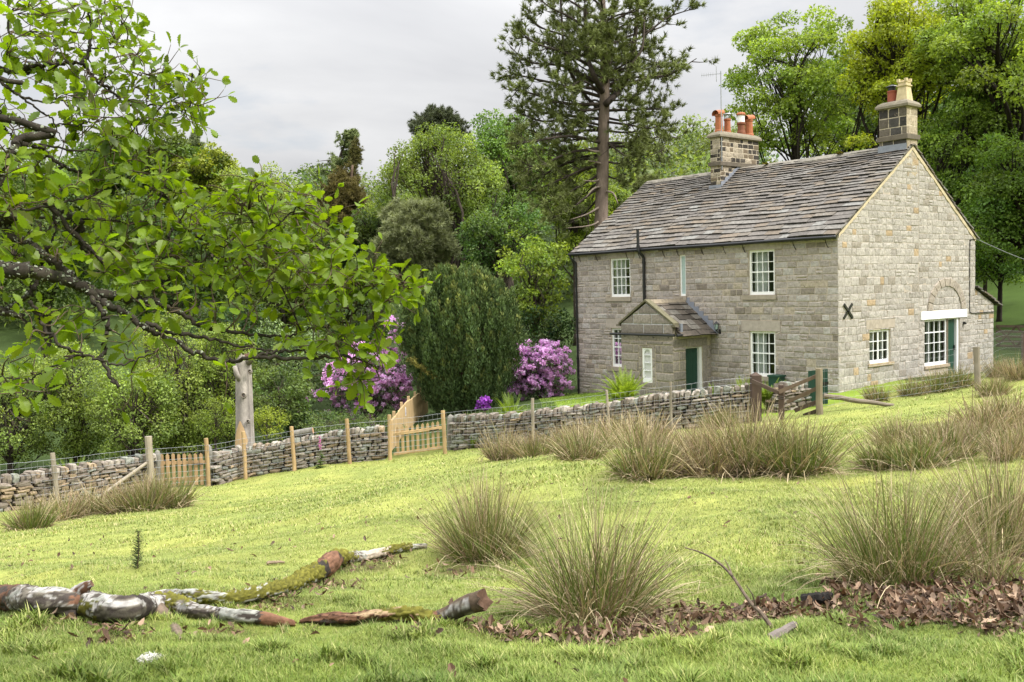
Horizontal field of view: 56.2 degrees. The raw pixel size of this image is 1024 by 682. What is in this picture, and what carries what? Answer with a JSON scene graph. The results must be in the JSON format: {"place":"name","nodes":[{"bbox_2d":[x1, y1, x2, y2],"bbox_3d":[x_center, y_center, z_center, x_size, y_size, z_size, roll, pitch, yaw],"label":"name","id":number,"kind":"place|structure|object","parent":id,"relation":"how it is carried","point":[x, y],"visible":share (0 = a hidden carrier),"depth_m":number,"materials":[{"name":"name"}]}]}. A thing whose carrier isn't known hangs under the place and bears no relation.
{"place":"outdoors","nodes":[
{"label":"outdoors","id":0,"kind":"place"},
{"bbox_2d":[0,169,1023,681],"bbox_3d":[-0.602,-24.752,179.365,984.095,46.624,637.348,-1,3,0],"label":"ground","id":1,"kind":"structure","parent":0,"point":[1012,303],"depth_m":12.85,"materials":[{"name":"plant"}]},
{"bbox_2d":[0,350,71,473],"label":"hawthorn tree","id":2,"kind":"object","parent":1,"relation":"on","point":[11,436],"visible":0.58,"depth_m":35.86,"materials":[{"name":"green plant"}]},
{"bbox_2d":[0,489,71,531],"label":"rush tussock","id":3,"kind":"object","parent":1,"relation":"on","point":[38,518],"visible":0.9,"depth_m":19.47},
{"bbox_2d":[0,148,114,417],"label":"broadleaf tree","id":4,"kind":"object","parent":1,"relation":"on","point":[43,287],"visible":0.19,"depth_m":51.03,"materials":[{"name":"green plant"}]},
{"bbox_2d":[27,477,98,520],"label":"rush tussock","id":5,"kind":"object","parent":1,"relation":"on","point":[73,512],"visible":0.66,"depth_m":21.94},
{"bbox_2d":[10,339,129,464],"bbox_3d":[-16.957,2.493,37.009,4.302,5.265,4.180,-2,3,-16],"label":"hawthorn tree","id":6,"kind":"object","parent":1,"relation":"on","point":[75,441],"visible":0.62,"depth_m":36.21,"materials":[{"name":"green plant"}]},
{"bbox_2d":[0,436,154,504],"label":"stock fence","id":7,"kind":"object","parent":1,"relation":"on","point":[149,460],"visible":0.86,"depth_m":27.47,"materials":[{"name":"wood"}]},
{"bbox_2d":[0,453,162,511],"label":"drystone wall","id":8,"kind":"structure","parent":1,"relation":"on","point":[21,483],"depth_m":26.94,"materials":[{"name":"stone"}]},
{"bbox_2d":[55,478,129,517],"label":"rush tussock","id":9,"kind":"object","parent":1,"relation":"on","point":[90,504],"visible":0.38,"depth_m":22.75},
{"bbox_2d":[82,477,153,516],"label":"rush tussock","id":10,"kind":"object","parent":1,"relation":"on","point":[107,508],"visible":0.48,"depth_m":22.22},
{"bbox_2d":[81,360,183,460],"bbox_3d":[-13.935,2.829,35.493,3.429,4.234,3.564,1,4,35],"label":"hawthorn tree","id":11,"kind":"object","parent":1,"relation":"on","point":[140,417],"visible":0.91,"depth_m":35.12,"materials":[{"name":"green plant"}]},
{"bbox_2d":[55,126,230,377],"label":"chestnut tree","id":12,"kind":"object","parent":1,"relation":"on","point":[178,142],"visible":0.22,"depth_m":65.46,"materials":[{"name":"green plant"}]},
{"bbox_2d":[102,469,193,514],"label":"rush tussock","id":13,"kind":"object","parent":1,"relation":"on","point":[145,504],"visible":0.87,"depth_m":22.17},
{"bbox_2d":[0,580,296,639],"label":"fallen birch","id":14,"kind":"object","parent":1,"relation":"on","point":[81,599],"visible":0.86,"depth_m":5.82,"materials":[{"name":"wood"}]},
{"bbox_2d":[90,186,236,419],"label":"broadleaf tree","id":15,"kind":"object","parent":1,"relation":"on","point":[189,252],"visible":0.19,"depth_m":48.88,"materials":[{"name":"green plant"}]},
{"bbox_2d":[128,464,215,509],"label":"rush tussock","id":16,"kind":"object","parent":1,"relation":"on","point":[186,500],"visible":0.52,"depth_m":22.75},
{"bbox_2d":[121,308,232,459],"bbox_3d":[-13.305,1.834,37.997,4.144,6.351,4.268,-1,3,0],"label":"hawthorn tree","id":17,"kind":"object","parent":1,"relation":"on","point":[186,436],"visible":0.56,"depth_m":37.41,"materials":[{"name":"green plant"}]},
{"bbox_2d":[160,453,205,484],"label":"picket gate","id":18,"kind":"structure","parent":1,"relation":"on","point":[184,462],"depth_m":29.64,"materials":[{"name":"brown wood"}]},
{"bbox_2d":[166,141,241,383],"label":"chestnut tree","id":19,"kind":"object","parent":1,"relation":"on","point":[201,182],"visible":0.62,"depth_m":64.94,"materials":[{"name":"green plant"}]},
{"bbox_2d":[188,396,235,450],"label":"broadleaf shrub","id":20,"kind":"object","parent":1,"relation":"on","point":[227,420],"visible":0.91,"depth_m":34.72,"materials":[{"name":"green plant"}]},
{"bbox_2d":[0,0,440,422],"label":"tree","id":21,"kind":"object","parent":1,"relation":"on","point":[15,221],"visible":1,"depth_m":3.76,"materials":[{"name":"green plant"}]},
{"bbox_2d":[183,322,268,450],"bbox_3d":[-11.468,1.931,38.589,3.560,5.455,3.121,-1,3,0],"label":"hawthorn tree","id":22,"kind":"object","parent":1,"relation":"on","point":[219,371],"visible":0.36,"depth_m":38.24,"materials":[{"name":"green plant"}]},
{"bbox_2d":[188,294,298,391],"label":"broadleaf tree","id":23,"kind":"object","parent":1,"relation":"on","point":[203,315],"visible":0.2,"depth_m":44.38,"materials":[{"name":"green plant"}]},
{"bbox_2d":[233,352,254,446],"bbox_3d":[-9.312,2.562,33.358,0.759,4.472,0.932,-4,4,-37],"label":"bare trunk","id":24,"kind":"object","parent":1,"relation":"on","point":[244,413],"visible":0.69,"depth_m":33.24,"materials":[{"name":"grey plant"}]},
{"bbox_2d":[218,161,314,391],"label":"willow tree","id":25,"kind":"object","parent":1,"relation":"on","point":[274,180],"visible":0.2,"depth_m":59.32,"materials":[{"name":"green plant"}]},
{"bbox_2d":[203,214,338,413],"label":"broadleaf tree","id":26,"kind":"object","parent":1,"relation":"on","point":[285,318],"visible":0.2,"depth_m":49.09,"materials":[{"name":"green plant"}]},
{"bbox_2d":[153,415,391,486],"bbox_3d":[-7.452,3.474,30.147,7.232,2.044,1.453,-2,3,-16],"label":"stock fence","id":27,"kind":"object","parent":1,"relation":"on","point":[291,436],"visible":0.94,"depth_m":30.45,"materials":[{"name":"wood"}]},
{"bbox_2d":[254,405,290,442],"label":"broadleaf shrub","id":28,"kind":"object","parent":1,"relation":"on","point":[264,418],"visible":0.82,"depth_m":34.61,"materials":[{"name":"green plant"}]},
{"bbox_2d":[139,542,426,605],"bbox_3d":[-1.537,1.915,8.197,0.880,0.693,3.690,0,3,22],"label":"mossy branch","id":29,"kind":"object","parent":1,"relation":"on","point":[329,563],"visible":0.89,"depth_m":7.29,"materials":[{"name":"green plant"}]},
{"bbox_2d":[252,360,315,440],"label":"laurel shrub","id":30,"kind":"object","parent":1,"relation":"on","point":[287,398],"visible":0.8,"depth_m":36.84,"materials":[{"name":"green plant"}]},
{"bbox_2d":[248,318,335,414],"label":"laurel shrub","id":31,"kind":"object","parent":1,"relation":"on","point":[296,363],"visible":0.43,"depth_m":39.73,"materials":[{"name":"green plant"}]},
{"bbox_2d":[204,425,387,485],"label":"drystone wall","id":32,"kind":"structure","parent":1,"relation":"on","point":[378,442],"depth_m":30.74,"materials":[{"name":"stone"}]},
{"bbox_2d":[279,408,346,438],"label":"laurel shrub","id":33,"kind":"object","parent":1,"relation":"on","point":[296,422],"visible":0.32,"depth_m":36.97,"materials":[{"name":"green plant"}]},
{"bbox_2d":[309,127,359,373],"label":"larch tree","id":34,"kind":"object","parent":1,"relation":"on","point":[348,134],"visible":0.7,"depth_m":65.65,"materials":[{"name":"green plant"}]},
{"bbox_2d":[297,408,383,434],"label":"bramble thicket","id":35,"kind":"object","parent":1,"relation":"on","point":[340,419],"visible":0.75,"depth_m":34.27,"materials":[{"name":"green plant"}]},
{"bbox_2d":[315,161,370,351],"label":"brown conifer","id":36,"kind":"object","parent":1,"relation":"on","point":[350,192],"visible":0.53,"depth_m":62.94,"materials":[{"name":"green plant"}]},
{"bbox_2d":[307,205,382,314],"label":"broadleaf tree","id":37,"kind":"object","parent":1,"relation":"on","point":[358,250],"visible":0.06,"depth_m":60.04,"materials":[{"name":"green plant"}]},
{"bbox_2d":[305,282,395,411],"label":"broadleaf tree","id":38,"kind":"object","parent":1,"relation":"on","point":[369,314],"visible":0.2,"depth_m":46.54,"materials":[{"name":"green plant"}]},
{"bbox_2d":[345,136,364,324],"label":"brown conifer","id":39,"kind":"object","parent":1,"relation":"on","point":[355,154],"visible":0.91,"depth_m":64.77,"materials":[{"name":"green plant"}]},
{"bbox_2d":[298,315,417,426],"bbox_3d":[-6.342,1.369,39.520,5.540,4.850,3.476,-1,3,0],"label":"rhododendron","id":40,"kind":"object","parent":1,"relation":"on","point":[395,379],"visible":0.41,"depth_m":38.95,"materials":[{"name":"purple plant"}]},
{"bbox_2d":[348,194,391,331],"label":"broadleaf tree","id":41,"kind":"object","parent":1,"relation":"on","point":[369,222],"visible":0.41,"depth_m":59.49,"materials":[{"name":"green plant"}]},
{"bbox_2d":[352,244,420,392],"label":"bushy pine","id":42,"kind":"object","parent":1,"relation":"on","point":[372,256],"visible":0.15,"depth_m":48.51,"materials":[{"name":"green plant"}]},
{"bbox_2d":[0,106,782,347],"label":"woods","id":43,"kind":"object","parent":1,"relation":"on","point":[689,158],"visible":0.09,"depth_m":130.48,"materials":[{"name":"green plant"}]},
{"bbox_2d":[299,588,492,625],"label":"broken branch","id":44,"kind":"object","parent":1,"relation":"on","point":[480,600],"visible":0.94,"depth_m":5.76,"materials":[{"name":"brown plant"}]},
{"bbox_2d":[391,388,427,449],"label":"gate","id":45,"kind":"structure","parent":1,"relation":"on","point":[415,407],"depth_m":35.57,"materials":[{"name":"beige wood"}]},
{"bbox_2d":[370,195,462,278],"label":"bushy pine","id":46,"kind":"object","parent":1,"relation":"on","point":[417,229],"visible":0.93,"depth_m":47.91,"materials":[{"name":"green plant"}]},
{"bbox_2d":[393,421,442,454],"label":"picket gate","id":47,"kind":"structure","parent":1,"relation":"on","point":[427,429],"depth_m":30.84,"materials":[{"name":"brown wood"}]},
{"bbox_2d":[364,119,506,297],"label":"oak tree","id":48,"kind":"object","parent":1,"relation":"on","point":[441,183],"visible":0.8,"depth_m":56.96,"materials":[{"name":"green plant"}]},
{"bbox_2d":[406,103,470,173],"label":"distant pine","id":49,"kind":"object","parent":1,"relation":"on","point":[433,113],"visible":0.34,"depth_m":76.82,"materials":[{"name":"green plant"}]},
{"bbox_2d":[394,261,530,414],"bbox_3d":[-1.896,-0.107,37.815,5.323,6.086,4.923,-1,3,0],"label":"yew tree","id":50,"kind":"object","parent":1,"relation":"on","point":[469,315],"visible":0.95,"depth_m":36.40,"materials":[{"name":"green plant"}]},
{"bbox_2d":[384,451,579,572],"bbox_3d":[-0.292,1.587,9.319,1.981,1.146,2.072,-3,3,-30],"label":"rush tussock","id":51,"kind":"object","parent":1,"relation":"on","point":[454,548],"visible":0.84,"depth_m":9.19,"materials":[{"name":"plant"}]},
{"bbox_2d":[469,415,537,460],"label":"rush tussock","id":52,"kind":"object","parent":1,"relation":"on","point":[493,454],"visible":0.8,"depth_m":26.60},
{"bbox_2d":[454,186,554,289],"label":"sycamore tree","id":53,"kind":"object","parent":1,"relation":"on","point":[475,231],"visible":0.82,"depth_m":53.92,"materials":[{"name":"green plant"}]},
{"bbox_2d":[459,108,555,333],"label":"sycamore tree","id":54,"kind":"object","parent":1,"relation":"on","point":[493,148],"visible":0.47,"depth_m":62.46,"materials":[{"name":"green plant"}]},
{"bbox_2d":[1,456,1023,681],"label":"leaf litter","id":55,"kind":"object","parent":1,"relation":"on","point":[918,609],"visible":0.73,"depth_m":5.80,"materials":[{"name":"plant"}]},
{"bbox_2d":[492,229,569,394],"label":"maple sapling","id":56,"kind":"object","parent":1,"relation":"on","point":[531,289],"visible":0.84,"depth_m":42.72,"materials":[{"name":"green plant"}]},
{"bbox_2d":[498,426,566,460],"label":"rush tussock","id":57,"kind":"object","parent":1,"relation":"on","point":[530,450],"visible":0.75,"depth_m":25.95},
{"bbox_2d":[504,338,576,400],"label":"rhododendron","id":58,"kind":"object","parent":1,"relation":"on","point":[538,373],"visible":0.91,"depth_m":38.63,"materials":[{"name":"purple plant"}]},
{"bbox_2d":[519,302,575,348],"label":"laurel shrub","id":59,"kind":"object","parent":1,"relation":"on","point":[548,323],"visible":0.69,"depth_m":42.00,"materials":[{"name":"green plant"}]},
{"bbox_2d":[389,378,750,453],"bbox_3d":[1.458,2.354,28.580,11.326,2.691,0.812,0,3,23],"label":"stock fence","id":60,"kind":"object","parent":1,"relation":"on","point":[445,440],"visible":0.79,"depth_m":28.83,"materials":[{"name":"metal"}]},
{"bbox_2d":[534,140,620,345],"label":"broadleaf tree","id":61,"kind":"object","parent":1,"relation":"on","point":[577,237],"visible":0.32,"depth_m":68.92,"materials":[{"name":"green plant"}]},
{"bbox_2d":[532,417,624,462],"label":"rush tussock","id":62,"kind":"object","parent":1,"relation":"on","point":[577,450],"visible":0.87,"depth_m":15.69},
{"bbox_2d":[428,472,750,638],"bbox_3d":[0.483,1.354,6.297,2.153,0.990,2.053,-1,3,0],"label":"rush tussock","id":63,"kind":"object","parent":1,"relation":"on","point":[600,590],"visible":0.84,"depth_m":6.21,"materials":[{"name":"plant"}]},
{"bbox_2d":[447,383,749,450],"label":"drystone wall","id":64,"kind":"structure","parent":1,"relation":"on","point":[736,397],"depth_m":28.31,"materials":[{"name":"stone"}]},
{"bbox_2d":[489,0,720,243],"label":"tall pine","id":65,"kind":"object","parent":1,"relation":"on","point":[600,37],"visible":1,"depth_m":45.51,"materials":[{"name":"green plant"}]},
{"bbox_2d":[587,367,651,402],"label":"fern","id":66,"kind":"object","parent":1,"relation":"on","point":[625,385],"visible":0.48,"depth_m":31.26,"materials":[{"name":"green plant"}]},
{"bbox_2d":[582,397,670,449],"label":"rush tussock","id":67,"kind":"object","parent":1,"relation":"on","point":[613,427],"visible":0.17,"depth_m":22.77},
{"bbox_2d":[580,410,703,484],"bbox_3d":[1.901,1.452,13.657,1.904,0.900,2.070,-1,3,0],"label":"rush tussock","id":68,"kind":"object","parent":1,"relation":"on","point":[627,463],"visible":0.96,"depth_m":13.39,"materials":[{"name":"plant"}]},
{"bbox_2d":[601,402,693,448],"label":"rush tussock","id":69,"kind":"object","parent":1,"relation":"on","point":[654,422],"visible":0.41,"depth_m":18.50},
{"bbox_2d":[536,392,812,412],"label":"lawn grass","id":70,"kind":"structure","parent":1,"relation":"on","point":[568,397],"depth_m":35.33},
{"bbox_2d":[639,404,779,481],"bbox_3d":[2.803,1.397,13.644,2.174,1.002,2.089,-3,4,-33],"label":"rush tussock","id":71,"kind":"object","parent":1,"relation":"on","point":[711,470],"visible":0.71,"depth_m":13.38,"materials":[{"name":"plant"}]},
{"bbox_2d":[685,547,772,627],"bbox_3d":[1.258,1.431,5.560,0.303,0.429,0.425,-3,3,-29],"label":"dead bough","id":72,"kind":"object","parent":1,"relation":"on","point":[758,610],"visible":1,"depth_m":5.58,"materials":[{"name":"wood"}]},
{"bbox_2d":[670,390,842,482],"bbox_3d":[3.451,1.237,13.646,2.545,1.242,2.430,-1,3,0],"label":"rush tussock","id":73,"kind":"object","parent":1,"relation":"on","point":[736,435],"visible":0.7,"depth_m":13.43,"materials":[{"name":"plant"}]},
{"bbox_2d":[568,77,1002,396],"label":"stone cottage","id":74,"kind":"structure","parent":1,"relation":"on","point":[743,263],"depth_m":33.48,"materials":[{"name":"grey stone"}]},
{"bbox_2d":[605,258,630,300],"bbox_3d":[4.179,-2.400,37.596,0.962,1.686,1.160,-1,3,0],"label":"window","id":75,"kind":"structure","parent":74,"relation":"in","point":[619,285],"depth_m":37.72,"materials":[{"name":"white paint"}]},
{"bbox_2d":[742,249,776,299],"bbox_3d":[8.408,-2.237,32.401,0.280,1.674,1.408,-4,4,-38],"label":"window","id":76,"kind":"structure","parent":74,"relation":"in","point":[762,292],"depth_m":32.46,"materials":[{"name":"white paint"}]},
{"bbox_2d":[745,331,775,381],"bbox_3d":[8.511,0.514,32.496,0.283,1.702,1.352,-4,4,-38],"label":"window","id":77,"kind":"structure","parent":74,"relation":"in","point":[761,343],"depth_m":32.63,"materials":[{"name":"white paint"}]},
{"bbox_2d":[868,329,894,366],"bbox_3d":[12.104,0.216,31.720,1.563,1.192,0.290,-4,4,-38],"label":"window","id":78,"kind":"structure","parent":74,"relation":"in","point":[880,361],"depth_m":31.74,"materials":[{"name":"white paint"}]},
{"bbox_2d":[924,318,949,369],"bbox_3d":[14.958,0.085,33.994,1.716,1.725,0.305,-4,4,-38],"label":"window","id":79,"kind":"structure","parent":74,"relation":"in","point":[928,332],"depth_m":34.05,"materials":[{"name":"white paint"}]},
{"bbox_2d":[948,318,958,373],"bbox_3d":[15.929,0.208,34.785,0.830,2.090,0.130,-4,4,-38],"label":"door","id":80,"kind":"structure","parent":74,"relation":"in","point":[953,323],"depth_m":34.89,"materials":[{"name":"green paint"}]},
{"bbox_2d":[750,368,822,422],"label":"field gate","id":81,"kind":"structure","parent":1,"relation":"on","point":[757,385],"depth_m":25.91,"materials":[{"name":"wood"}]},
{"bbox_2d":[765,380,815,412],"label":"drystone wall","id":82,"kind":"structure","parent":1,"relation":"on","point":[795,391],"depth_m":28.14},
{"bbox_2d":[719,4,870,161],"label":"sycamore tree","id":83,"kind":"object","parent":1,"relation":"on","point":[807,76],"visible":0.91,"depth_m":57.19,"materials":[{"name":"green plant"}]},
{"bbox_2d":[721,398,877,483],"bbox_3d":[3.981,1.293,13.399,2.343,1.052,2.177,-1,3,0],"label":"rush tussock","id":84,"kind":"object","parent":1,"relation":"on","point":[807,459],"visible":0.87,"depth_m":13.12,"materials":[{"name":"plant"}]},
{"bbox_2d":[779,49,877,158],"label":"sycamore tree","id":85,"kind":"object","parent":1,"relation":"on","point":[820,116],"visible":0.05,"depth_m":74.65,"materials":[{"name":"green plant"}]},
{"bbox_2d":[748,435,1023,606],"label":"rush tussock","id":86,"kind":"object","parent":1,"relation":"on","point":[894,560],"visible":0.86,"depth_m":6.64,"materials":[{"name":"plant"}]},
{"bbox_2d":[841,424,936,471],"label":"rush tussock","id":87,"kind":"object","parent":1,"relation":"on","point":[874,453],"visible":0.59,"depth_m":13.30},
{"bbox_2d":[852,409,935,446],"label":"rush tussock","id":88,"kind":"object","parent":1,"relation":"on","point":[890,426],"visible":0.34,"depth_m":15.12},
{"bbox_2d":[833,0,966,151],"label":"sycamore tree","id":89,"kind":"object","parent":1,"relation":"on","point":[891,67],"visible":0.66,"depth_m":52.30,"materials":[{"name":"green plant"}]},
{"bbox_2d":[888,373,938,396],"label":"rush tussock","id":90,"kind":"object","parent":1,"relation":"on","point":[911,390],"visible":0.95,"depth_m":27.59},
{"bbox_2d":[860,424,974,470],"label":"rush tussock","id":91,"kind":"object","parent":1,"relation":"on","point":[918,450],"visible":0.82,"depth_m":12.87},
{"bbox_2d":[819,330,1023,405],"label":"stock fence","id":92,"kind":"object","parent":1,"relation":"on","point":[976,357],"visible":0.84,"depth_m":26.73,"materials":[{"name":"metal"}]},
{"bbox_2d":[831,19,1023,221],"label":"sycamore tree","id":93,"kind":"object","parent":1,"relation":"on","point":[874,118],"visible":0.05,"depth_m":68.92,"materials":[{"name":"green plant"}]},
{"bbox_2d":[907,364,964,393],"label":"rush tussock","id":94,"kind":"object","parent":1,"relation":"on","point":[940,382],"visible":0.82,"depth_m":27.71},
{"bbox_2d":[858,428,1023,560],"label":"rush tussock","id":95,"kind":"object","parent":1,"relation":"on","point":[1007,491],"visible":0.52,"depth_m":7.69,"materials":[{"name":"plant"}]},
{"bbox_2d":[894,405,995,460],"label":"rush tussock","id":96,"kind":"object","parent":1,"relation":"on","point":[954,442],"visible":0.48,"depth_m":13.44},
{"bbox_2d":[903,0,1023,272],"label":"sycamore tree","id":97,"kind":"object","parent":1,"relation":"on","point":[979,55],"visible":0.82,"depth_m":47.65,"materials":[{"name":"green plant"}]},
{"bbox_2d":[911,484,1023,584],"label":"rush tussock","id":98,"kind":"object","parent":1,"relation":"on","point":[990,569],"visible":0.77,"depth_m":6.33,"materials":[{"name":"plant"}]},
{"bbox_2d":[917,84,1023,223],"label":"sycamore tree","id":99,"kind":"object","parent":1,"relation":"on","point":[959,156],"visible":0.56,"depth_m":48.79,"materials":[{"name":"green plant"}]},
{"bbox_2d":[934,411,1017,454],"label":"rush tussock","id":100,"kind":"object","parent":1,"relation":"on","point":[979,428],"visible":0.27,"depth_m":13.84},
{"bbox_2d":[939,385,1023,432],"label":"rush tussock","id":101,"kind":"object","parent":1,"relation":"on","point":[983,417],"visible":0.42,"depth_m":15.19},
{"bbox_2d":[953,132,1023,275],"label":"sycamore tree","id":102,"kind":"object","parent":1,"relation":"on","point":[1002,219],"visible":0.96,"depth_m":45.48,"materials":[{"name":"green plant"}]},
{"bbox_2d":[954,372,1023,427],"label":"rush tussock","id":103,"kind":"object","parent":1,"relation":"on","point":[1004,402],"visible":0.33,"depth_m":15.54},
{"bbox_2d":[963,417,1023,461],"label":"rush tussock","id":104,"kind":"object","parent":1,"relation":"on","point":[1018,443],"visible":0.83,"depth_m":12.63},
{"bbox_2d":[965,374,1023,395],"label":"rush tussock","id":105,"kind":"object","parent":1,"relation":"on","point":[991,383],"visible":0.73,"depth_m":25.31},
{"bbox_2d":[974,217,1023,321],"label":"sycamore tree","id":106,"kind":"object","parent":1,"relation":"on","point":[984,261],"visible":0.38,"depth_m":51.89,"materials":[{"name":"green plant"}]},
{"bbox_2d":[985,350,1023,380],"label":"rush tussock","id":107,"kind":"object","parent":1,"relation":"on","point":[1015,372],"visible":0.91,"depth_m":27.43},
{"bbox_2d":[994,3,1023,165],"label":"sycamore tree","id":108,"kind":"object","parent":1,"relation":"on","point":[1013,82],"visible":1,"depth_m":43.57,"materials":[{"name":"green plant"}]},
{"bbox_2d":[0,0,1023,224],"label":"sky","id":109,"kind":"structure","parent":0,"point":[301,73],"materials":[{"name":"white"}]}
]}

